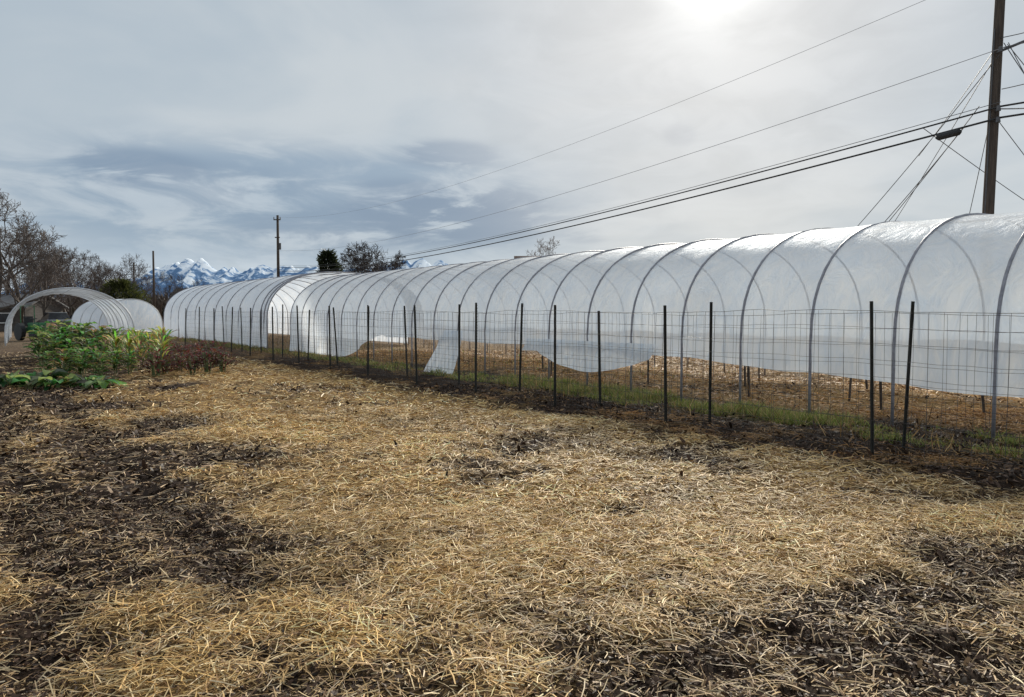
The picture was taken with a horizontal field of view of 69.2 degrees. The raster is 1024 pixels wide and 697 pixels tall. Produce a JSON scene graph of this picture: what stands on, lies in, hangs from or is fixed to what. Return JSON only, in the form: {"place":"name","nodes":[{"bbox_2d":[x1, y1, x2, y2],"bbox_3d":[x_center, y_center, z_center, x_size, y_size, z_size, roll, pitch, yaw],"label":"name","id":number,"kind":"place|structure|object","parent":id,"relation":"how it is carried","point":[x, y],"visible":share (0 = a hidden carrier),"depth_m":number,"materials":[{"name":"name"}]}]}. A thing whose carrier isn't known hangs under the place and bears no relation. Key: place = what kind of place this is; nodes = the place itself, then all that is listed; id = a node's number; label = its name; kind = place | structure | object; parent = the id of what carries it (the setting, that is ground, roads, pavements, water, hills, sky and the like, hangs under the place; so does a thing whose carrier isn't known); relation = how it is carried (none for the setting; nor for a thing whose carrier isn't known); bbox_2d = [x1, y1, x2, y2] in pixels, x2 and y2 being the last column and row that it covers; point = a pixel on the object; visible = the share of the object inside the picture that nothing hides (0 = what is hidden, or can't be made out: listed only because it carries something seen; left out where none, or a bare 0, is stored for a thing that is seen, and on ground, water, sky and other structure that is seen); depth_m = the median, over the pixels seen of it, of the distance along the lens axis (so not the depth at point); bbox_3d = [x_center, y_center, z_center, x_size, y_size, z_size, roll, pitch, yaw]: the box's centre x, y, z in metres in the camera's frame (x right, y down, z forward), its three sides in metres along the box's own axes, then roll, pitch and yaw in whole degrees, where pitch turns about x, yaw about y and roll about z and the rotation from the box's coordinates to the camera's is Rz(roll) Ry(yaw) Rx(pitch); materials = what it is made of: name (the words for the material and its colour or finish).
{"place":"outdoors","nodes":[
{"label":"outdoors","id":0,"kind":"place"},
{"bbox_2d":[1,258,447,300],"bbox_3d":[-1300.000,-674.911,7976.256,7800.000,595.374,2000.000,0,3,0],"label":"mountains","id":1,"kind":"structure","parent":0,"point":[190,270],"depth_m":7768.52,"materials":[{"name":"snow"}]},
{"bbox_2d":[0,321,1023,696],"bbox_3d":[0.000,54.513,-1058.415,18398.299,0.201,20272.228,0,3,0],"label":"ground","id":2,"kind":"structure","parent":0,"point":[14,347],"depth_m":5.40,"materials":[{"name":"beige plant"}]},
{"bbox_2d":[0,373,21,386],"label":"leafy plant","id":3,"kind":"object","parent":2,"relation":"on","point":[4,378],"visible":0.57,"depth_m":16.04,"materials":[{"name":"green plant"}]},
{"bbox_2d":[7,374,45,389],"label":"leafy plant","id":4,"kind":"object","parent":2,"relation":"on","point":[23,378],"visible":0.55,"depth_m":15.90,"materials":[{"name":"green plant"}]},
{"bbox_2d":[14,306,48,340],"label":"garden tractor","id":5,"kind":"object","parent":2,"relation":"on","point":[20,330],"visible":0.66,"depth_m":40.80,"materials":[{"name":"green paint"}]},
{"bbox_2d":[3,233,64,303],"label":"bare tree","id":6,"kind":"object","parent":2,"relation":"on","point":[32,274],"visible":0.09,"depth_m":69.37,"materials":[{"name":"brown plant"}]},
{"bbox_2d":[0,294,68,330],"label":"shed","id":7,"kind":"structure","parent":2,"relation":"on","point":[28,309],"depth_m":60.23,"materials":[{"name":"grey"}]},
{"bbox_2d":[0,313,12,322],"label":"window","id":8,"kind":"structure","parent":7,"relation":"in","point":[3,316],"depth_m":59.39,"materials":[{"name":"grey glass"}]},
{"bbox_2d":[0,221,70,294],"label":"bare tree","id":9,"kind":"object","parent":2,"relation":"on","point":[10,240],"visible":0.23,"depth_m":61.82,"materials":[{"name":"brown plant"}]},
{"bbox_2d":[0,210,76,322],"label":"bare tree","id":10,"kind":"object","parent":2,"relation":"on","point":[18,298],"visible":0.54,"depth_m":49.62,"materials":[{"name":"brown plant"}]},
{"bbox_2d":[22,328,56,365],"bbox_3d":[-13.863,-0.026,21.799,0.819,1.182,0.930,2,3,35],"label":"kale plant","id":11,"kind":"object","parent":2,"relation":"on","point":[37,347],"visible":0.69,"depth_m":21.69,"materials":[{"name":"green plant"}]},
{"bbox_2d":[7,233,77,316],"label":"bare tree","id":12,"kind":"object","parent":2,"relation":"on","point":[45,306],"visible":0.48,"depth_m":58.90,"materials":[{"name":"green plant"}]},
{"bbox_2d":[28,322,60,361],"bbox_3d":[-14.746,-0.170,23.517,0.992,1.313,1.014,-1,3,-22],"label":"kale plant","id":13,"kind":"object","parent":2,"relation":"on","point":[44,327],"visible":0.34,"depth_m":23.47,"materials":[{"name":"green plant"}]},
{"bbox_2d":[34,351,56,370],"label":"kale plant","id":14,"kind":"object","parent":2,"relation":"on","point":[46,356],"visible":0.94,"depth_m":18.74,"materials":[{"name":"green plant"}]},
{"bbox_2d":[28,369,68,384],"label":"leafy plant","id":15,"kind":"object","parent":2,"relation":"on","point":[55,373],"visible":0.37,"depth_m":16.91,"materials":[{"name":"green plant"}]},
{"bbox_2d":[18,252,80,311],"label":"bare tree","id":16,"kind":"object","parent":2,"relation":"on","point":[61,286],"visible":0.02,"depth_m":90.15,"materials":[{"name":"brown plant"}]},
{"bbox_2d":[0,189,99,312],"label":"bare tree","id":17,"kind":"object","parent":2,"relation":"on","point":[25,230],"visible":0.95,"depth_m":46.72,"materials":[{"name":"brown plant"}]},
{"bbox_2d":[30,376,73,390],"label":"leafy plant","id":18,"kind":"object","parent":2,"relation":"on","point":[51,382],"visible":0.95,"depth_m":15.71,"materials":[{"name":"green plant"}]},
{"bbox_2d":[39,332,67,366],"bbox_3d":[-13.126,0.050,21.298,0.720,1.070,0.743,1,3,27],"label":"kale plant","id":19,"kind":"object","parent":2,"relation":"on","point":[52,346],"visible":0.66,"depth_m":21.26,"materials":[{"name":"green plant"}]},
{"bbox_2d":[37,312,70,326],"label":"parked car","id":20,"kind":"object","parent":2,"relation":"on","point":[53,316],"visible":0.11,"depth_m":58.72,"materials":[{"name":"paint"}]},
{"bbox_2d":[42,319,72,339],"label":"kale plant","id":21,"kind":"object","parent":2,"relation":"on","point":[58,321],"visible":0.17,"depth_m":27.15,"materials":[{"name":"green plant"}]},
{"bbox_2d":[46,323,73,358],"bbox_3d":[-15.007,-0.206,24.628,0.959,1.270,0.980,1,3,11],"label":"kale plant","id":22,"kind":"object","parent":2,"relation":"on","point":[57,327],"visible":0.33,"depth_m":24.51,"materials":[{"name":"green plant"}]},
{"bbox_2d":[50,348,74,376],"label":"kale plant","id":23,"kind":"object","parent":2,"relation":"on","point":[64,359],"visible":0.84,"depth_m":17.53,"materials":[{"name":"green plant"}]},
{"bbox_2d":[4,287,134,345],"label":"hoop house","id":24,"kind":"structure","parent":2,"relation":"on","point":[9,320],"depth_m":41.10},
{"bbox_2d":[57,326,83,350],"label":"kale plant","id":25,"kind":"object","parent":2,"relation":"on","point":[65,330],"visible":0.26,"depth_m":24.52,"materials":[{"name":"green plant"}]},
{"bbox_2d":[32,246,109,316],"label":"bare tree","id":26,"kind":"object","parent":2,"relation":"on","point":[78,277],"visible":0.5,"depth_m":74.19,"materials":[{"name":"brown plant"}]},
{"bbox_2d":[64,337,83,362],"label":"kale plant","id":27,"kind":"object","parent":2,"relation":"on","point":[70,345],"visible":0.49,"depth_m":21.81,"materials":[{"name":"green plant"}]},
{"bbox_2d":[51,259,97,308],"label":"bare tree","id":28,"kind":"object","parent":2,"relation":"on","point":[77,275],"visible":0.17,"depth_m":94.91,"materials":[{"name":"brown plant"}]},
{"bbox_2d":[65,325,92,354],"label":"kale plant","id":29,"kind":"object","parent":2,"relation":"on","point":[82,333],"visible":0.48,"depth_m":24.06,"materials":[{"name":"green plant"}]},
{"bbox_2d":[69,346,89,371],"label":"kale plant","id":30,"kind":"object","parent":2,"relation":"on","point":[75,361],"visible":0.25,"depth_m":19.24,"materials":[{"name":"green plant"}]},
{"bbox_2d":[68,347,96,377],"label":"kale plant","id":31,"kind":"object","parent":2,"relation":"on","point":[82,365],"visible":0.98,"depth_m":17.53,"materials":[{"name":"green plant"}]},
{"bbox_2d":[64,373,102,387],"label":"leafy plant","id":32,"kind":"object","parent":2,"relation":"on","point":[74,378],"visible":0.51,"depth_m":16.13,"materials":[{"name":"green plant"}]},
{"bbox_2d":[73,321,96,345],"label":"kale plant","id":33,"kind":"object","parent":2,"relation":"on","point":[86,324],"visible":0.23,"depth_m":26.39,"materials":[{"name":"green plant"}]},
{"bbox_2d":[75,337,99,365],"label":"kale plant","id":34,"kind":"object","parent":2,"relation":"on","point":[89,343],"visible":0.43,"depth_m":21.22,"materials":[{"name":"green plant"}]},
{"bbox_2d":[62,250,121,305],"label":"bare tree","id":35,"kind":"object","parent":2,"relation":"on","point":[89,262],"visible":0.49,"depth_m":79.49,"materials":[{"name":"brown plant"}]},
{"bbox_2d":[85,328,107,353],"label":"kale plant","id":36,"kind":"object","parent":2,"relation":"on","point":[97,331],"visible":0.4,"depth_m":24.63,"materials":[{"name":"green plant"}]},
{"bbox_2d":[83,346,109,375],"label":"kale plant","id":37,"kind":"object","parent":2,"relation":"on","point":[91,349],"visible":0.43,"depth_m":18.27,"materials":[{"name":"green plant"}]},
{"bbox_2d":[64,261,131,304],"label":"bare tree","id":38,"kind":"object","parent":2,"relation":"on","point":[91,278],"visible":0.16,"depth_m":99.81,"materials":[{"name":"brown plant"}]},
{"bbox_2d":[88,352,111,375],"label":"kale plant","id":39,"kind":"object","parent":2,"relation":"on","point":[103,360],"visible":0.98,"depth_m":17.64,"materials":[{"name":"green plant"}]},
{"bbox_2d":[74,374,128,390],"bbox_3d":[-8.580,0.754,15.513,0.896,0.377,0.978,3,4,42],"label":"leafy plant","id":40,"kind":"object","parent":2,"relation":"on","point":[98,383],"visible":0.89,"depth_m":15.36,"materials":[{"name":"green plant"}]},
{"bbox_2d":[91,325,112,350],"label":"kale plant","id":41,"kind":"object","parent":2,"relation":"on","point":[101,329],"visible":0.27,"depth_m":26.06,"materials":[{"name":"green plant"}]},
{"bbox_2d":[93,340,111,365],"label":"kale plant","id":42,"kind":"object","parent":2,"relation":"on","point":[101,345],"visible":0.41,"depth_m":21.80,"materials":[{"name":"green plant"}]},
{"bbox_2d":[96,325,124,350],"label":"kale plant","id":43,"kind":"object","parent":2,"relation":"on","point":[110,331],"visible":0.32,"depth_m":24.24,"materials":[{"name":"green plant"}]},
{"bbox_2d":[94,331,134,367],"bbox_3d":[-11.080,0.049,20.751,0.901,1.132,0.905,0,3,1],"label":"leafy plant","id":44,"kind":"object","parent":2,"relation":"on","point":[116,339],"visible":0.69,"depth_m":20.67,"materials":[{"name":"green plant"}]},
{"bbox_2d":[104,350,125,373],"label":"kale plant","id":45,"kind":"object","parent":2,"relation":"on","point":[115,362],"visible":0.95,"depth_m":19.15,"materials":[{"name":"green plant"}]},
{"bbox_2d":[71,299,162,332],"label":"hoop house","id":46,"kind":"structure","parent":2,"relation":"on","point":[145,316],"depth_m":54.44,"materials":[{"name":"plastic"}]},
{"bbox_2d":[88,254,150,296],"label":"bare tree","id":47,"kind":"object","parent":2,"relation":"on","point":[126,269],"visible":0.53,"depth_m":84.83,"materials":[{"name":"brown plant"}]},
{"bbox_2d":[56,286,182,320],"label":"distant treeline","id":48,"kind":"object","parent":2,"relation":"on","point":[162,305],"depth_m":125.12,"materials":[{"name":"plant"}]},
{"bbox_2d":[92,278,151,302],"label":"evergreen shrub","id":49,"kind":"object","parent":2,"relation":"on","point":[124,287],"visible":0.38,"depth_m":75.25,"materials":[{"name":"green plant"}]},
{"bbox_2d":[97,264,155,298],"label":"bare tree","id":50,"kind":"object","parent":2,"relation":"on","point":[114,269],"visible":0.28,"depth_m":99.52,"materials":[{"name":"brown plant"}]},
{"bbox_2d":[108,332,146,362],"bbox_3d":[-10.775,0.060,20.863,0.871,1.094,0.875,0,3,1],"label":"leafy plant","id":51,"kind":"object","parent":2,"relation":"on","point":[128,340],"visible":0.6,"depth_m":20.79,"materials":[{"name":"green plant"}]},
{"bbox_2d":[118,350,138,374],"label":"kale plant","id":52,"kind":"object","parent":2,"relation":"on","point":[130,360],"visible":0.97,"depth_m":18.69,"materials":[{"name":"green plant"}]},
{"bbox_2d":[124,336,150,366],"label":"leafy plant","id":53,"kind":"object","parent":2,"relation":"on","point":[136,343],"visible":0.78,"depth_m":20.94,"materials":[{"name":"green plant"}]},
{"bbox_2d":[125,327,152,356],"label":"leafy plant","id":54,"kind":"object","parent":2,"relation":"on","point":[140,341],"visible":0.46,"depth_m":24.93,"materials":[{"name":"green plant"}]},
{"bbox_2d":[134,273,165,309],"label":"bare tree","id":55,"kind":"object","parent":2,"relation":"on","point":[160,303],"visible":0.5,"depth_m":109.86,"materials":[{"name":"brown plant"}]},
{"bbox_2d":[139,329,161,358],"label":"leafy plant","id":56,"kind":"object","parent":2,"relation":"on","point":[147,344],"visible":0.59,"depth_m":24.86,"materials":[{"name":"green plant"}]},
{"bbox_2d":[132,349,175,376],"bbox_3d":[-8.795,0.368,18.286,0.982,0.762,1.049,3,4,44],"label":"withered plant","id":57,"kind":"object","parent":2,"relation":"on","point":[157,365],"visible":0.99,"depth_m":18.23,"materials":[{"name":"brown plant"}]},
{"bbox_2d":[152,251,155,307],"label":"utility pole","id":58,"kind":"object","parent":2,"relation":"on","point":[153,269],"visible":0.65,"depth_m":94.60,"materials":[{"name":"brown wood"}]},
{"bbox_2d":[148,335,173,362],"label":"leafy plant","id":59,"kind":"object","parent":2,"relation":"on","point":[163,347],"visible":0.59,"depth_m":20.61,"materials":[{"name":"green plant"}]},
{"bbox_2d":[149,325,175,350],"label":"leafy plant","id":60,"kind":"object","parent":2,"relation":"on","point":[155,336],"visible":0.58,"depth_m":24.43,"materials":[{"name":"green plant"}]},
{"bbox_2d":[147,352,183,373],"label":"withered plant","id":61,"kind":"object","parent":2,"relation":"on","point":[166,366],"visible":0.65,"depth_m":18.74,"materials":[{"name":"brown plant"}]},
{"bbox_2d":[144,271,187,302],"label":"bare tree","id":62,"kind":"object","parent":2,"relation":"on","point":[166,293],"visible":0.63,"depth_m":108.37,"materials":[{"name":"brown plant"}]},
{"bbox_2d":[155,344,186,363],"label":"withered plant","id":63,"kind":"object","parent":2,"relation":"on","point":[176,350],"visible":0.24,"depth_m":21.53,"materials":[{"name":"brown plant"}]},
{"bbox_2d":[163,351,191,370],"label":"withered plant","id":64,"kind":"object","parent":2,"relation":"on","point":[176,368],"visible":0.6,"depth_m":19.48,"materials":[{"name":"brown plant"}]},
{"bbox_2d":[171,350,200,366],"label":"withered plant","id":65,"kind":"object","parent":2,"relation":"on","point":[187,359],"visible":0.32,"depth_m":20.31,"materials":[{"name":"brown plant"}]},
{"bbox_2d":[175,352,206,374],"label":"withered plant","id":66,"kind":"object","parent":2,"relation":"on","point":[190,368],"visible":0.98,"depth_m":18.96,"materials":[{"name":"brown plant"}]},
{"bbox_2d":[181,343,216,367],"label":"withered plant","id":67,"kind":"object","parent":2,"relation":"on","point":[198,345],"visible":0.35,"depth_m":21.26,"materials":[{"name":"brown plant"}]},
{"bbox_2d":[188,339,215,356],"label":"withered plant","id":68,"kind":"object","parent":2,"relation":"on","point":[202,343],"visible":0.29,"depth_m":24.20,"materials":[{"name":"brown plant"}]},
{"bbox_2d":[190,348,224,372],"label":"withered plant","id":69,"kind":"object","parent":2,"relation":"on","point":[206,356],"visible":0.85,"depth_m":19.20,"materials":[{"name":"brown plant"}]},
{"bbox_2d":[199,339,225,360],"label":"withered plant","id":70,"kind":"object","parent":2,"relation":"on","point":[214,345],"visible":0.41,"depth_m":23.74,"materials":[{"name":"brown plant"}]},
{"bbox_2d":[201,346,230,366],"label":"withered plant","id":71,"kind":"object","parent":2,"relation":"on","point":[214,365],"visible":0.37,"depth_m":21.30,"materials":[{"name":"brown plant"}]},
{"bbox_2d":[206,348,238,371],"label":"withered plant","id":72,"kind":"object","parent":2,"relation":"on","point":[222,367],"visible":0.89,"depth_m":19.50,"materials":[{"name":"brown plant"}]},
{"bbox_2d":[273,215,280,276],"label":"utility pole","id":73,"kind":"object","parent":2,"relation":"on","point":[277,219],"visible":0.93,"depth_m":80.40,"materials":[{"name":"brown wood"}]},
{"bbox_2d":[164,271,408,348],"bbox_3d":[-13.562,-2.084,41.055,6.750,3.466,20.484,-2,4,-36],"label":"greenhouse","id":74,"kind":"object","parent":2,"relation":"on","point":[263,294],"visible":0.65,"depth_m":38.27,"materials":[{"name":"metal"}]},
{"bbox_2d":[316,248,344,271],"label":"evergreen tree","id":75,"kind":"object","parent":2,"relation":"on","point":[325,256],"visible":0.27,"depth_m":83.10,"materials":[{"name":"green plant"}]},
{"bbox_2d":[340,248,385,272],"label":"bare tree","id":76,"kind":"object","parent":2,"relation":"on","point":[348,258],"visible":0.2,"depth_m":83.41,"materials":[{"name":"brown plant"}]},
{"bbox_2d":[342,240,404,272],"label":"bare tree","id":77,"kind":"object","parent":2,"relation":"on","point":[365,255],"visible":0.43,"depth_m":81.27,"materials":[{"name":"brown plant"}]},
{"bbox_2d":[370,250,418,271],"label":"bare tree","id":78,"kind":"object","parent":2,"relation":"on","point":[399,251],"visible":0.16,"depth_m":90.16,"materials":[{"name":"brown plant"}]},
{"bbox_2d":[0,382,1023,696],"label":"soil crumbs","id":79,"kind":"object","parent":2,"relation":"on","point":[928,666],"visible":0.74,"depth_m":4.75,"materials":[{"name":"soil"}]},
{"bbox_2d":[525,236,559,255],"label":"bare tree","id":80,"kind":"object","parent":2,"relation":"on","point":[549,248],"visible":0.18,"depth_m":93.37,"materials":[{"name":"plant"}]},
{"bbox_2d":[100,338,1023,457],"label":"grass strip","id":81,"kind":"object","parent":2,"relation":"on","point":[782,416],"depth_m":12.62,"materials":[{"name":"green plant"}]},
{"bbox_2d":[172,334,1023,464],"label":"dead weeds","id":82,"kind":"object","parent":2,"relation":"on","point":[425,343],"visible":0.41,"depth_m":15.57,"materials":[{"name":"plant"}]},
{"bbox_2d":[185,301,1023,475],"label":"wire fence","id":83,"kind":"object","parent":2,"relation":"on","point":[871,404],"visible":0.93,"depth_m":10.81,"materials":[{"name":"grey metal"}]},
{"bbox_2d":[222,301,1023,458],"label":"wire fence","id":84,"kind":"object","parent":2,"relation":"on","point":[906,405],"visible":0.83,"depth_m":11.51,"materials":[{"name":"grey metal"}]},
{"bbox_2d":[290,212,1023,439],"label":"greenhouse","id":85,"kind":"object","parent":2,"relation":"on","point":[969,264],"visible":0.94,"depth_m":12.34,"materials":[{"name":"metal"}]},
{"bbox_2d":[747,366,749,398],"bbox_3d":[4.334,0.543,13.595,0.045,0.960,0.036,-6,5,-39],"label":"garden stake","id":86,"kind":"object","parent":2,"relation":"on","point":[748,376],"visible":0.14,"depth_m":13.59,"materials":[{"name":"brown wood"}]},
{"bbox_2d":[879,381,882,411],"bbox_3d":[5.823,0.637,11.718,0.048,0.961,0.110,10,10,74],"label":"garden stake","id":87,"kind":"object","parent":2,"relation":"on","point":[880,391],"visible":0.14,"depth_m":11.71,"materials":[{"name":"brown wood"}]},
{"bbox_2d":[982,0,1023,213],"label":"utility pole","id":88,"kind":"object","parent":2,"relation":"on","point":[988,203],"visible":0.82,"depth_m":16.87,"materials":[{"name":"brown wood"}]},
{"bbox_2d":[313,0,924,216],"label":"power line","id":89,"kind":"object","parent":88,"relation":"attached to","point":[681,101],"visible":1,"depth_m":24.69,"materials":[{"name":"metal"}]},
{"bbox_2d":[278,49,997,250],"bbox_3d":[-7.219,-8.169,48.513,0.014,1.736,73.543,-2,3,-30],"label":"power line","id":90,"kind":"object","parent":88,"relation":"attached to","point":[712,146],"visible":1,"depth_m":23.62,"materials":[{"name":"metal"}]},
{"bbox_2d":[283,107,996,267],"bbox_3d":[-7.232,-6.630,48.590,0.038,1.239,73.531,-2,3,-30],"label":"communication cable","id":91,"kind":"object","parent":88,"relation":"attached to","point":[715,183],"visible":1,"depth_m":23.16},
{"bbox_2d":[281,102,999,265],"bbox_3d":[-7.231,-6.780,48.582,0.015,1.319,73.531,-2,3,-30],"label":"communication cable","id":92,"kind":"object","parent":88,"relation":"attached to","point":[721,179],"visible":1,"depth_m":22.94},
{"bbox_2d":[311,118,995,270],"bbox_3d":[-7.234,-6.293,48.606,0.046,1.119,73.529,-2,3,-30],"label":"communication cable","id":93,"kind":"object","parent":88,"relation":"attached to","point":[985,121],"visible":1,"depth_m":23.28,"materials":[{"name":"rubber"}]},
{"bbox_2d":[935,129,961,140],"bbox_3d":[10.400,-5.095,17.686,0.154,0.186,0.602,-2,3,-30],"label":"splice closure","id":94,"kind":"object","parent":93,"relation":"hanging from","point":[948,134],"visible":1,"depth_m":17.63,"materials":[{"name":"plastic"}]},
{"bbox_2d":[884,128,963,221],"bbox_3d":[10.932,-3.945,21.479,0.021,3.285,6.711,0,3,-2],"label":"service wire","id":95,"kind":"object","parent":88,"relation":"attached to","point":[923,176],"visible":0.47,"depth_m":19.76,"materials":[{"name":"metal"}]},
{"bbox_2d":[858,49,1003,225],"bbox_3d":[10.429,-4.443,20.763,0.019,4.911,8.169,0,3,-8],"label":"service wire","id":96,"kind":"object","parent":88,"relation":"attached to","point":[932,138],"visible":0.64,"depth_m":18.89,"materials":[{"name":"metal"}]},
{"bbox_2d":[889,106,979,220],"bbox_3d":[11.366,-4.183,21.818,0.021,3.627,8.018,0,3,3],"label":"service wire","id":97,"kind":"object","parent":88,"relation":"attached to","point":[929,170],"visible":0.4,"depth_m":20.41,"materials":[{"name":"metal"}]},
{"bbox_2d":[895,64,990,220],"bbox_3d":[11.844,-4.760,21.839,0.017,4.675,10.028,0,3,9],"label":"service wire","id":98,"kind":"object","parent":88,"relation":"attached to","point":[944,141],"visible":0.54,"depth_m":19.86,"materials":[{"name":"metal"}]},
{"bbox_2d":[919,53,991,154],"bbox_3d":[11.452,-6.259,19.261,0.017,1.501,4.991,1,3,11],"label":"service wire","id":99,"kind":"object","parent":88,"relation":"attached to","point":[961,97],"visible":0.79,"depth_m":18.61,"materials":[{"name":"metal"}]},
{"bbox_2d":[969,135,986,212],"bbox_3d":[11.775,-3.963,18.925,0.017,3.493,4.117,1,3,22],"label":"service wire","id":100,"kind":"object","parent":88,"relation":"attached to","point":[978,173],"visible":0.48,"depth_m":18.40,"materials":[{"name":"metal"}]},
{"bbox_2d":[0,0,1023,291],"label":"sky","id":101,"kind":"structure","parent":0,"point":[177,130],"materials":[{"name":"grey"}]},
{"bbox_2d":[924,129,1023,199],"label":"service wire","id":102,"kind":"object","parent":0,"point":[973,164],"visible":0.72,"depth_m":19.80,"materials":[{"name":"metal"}]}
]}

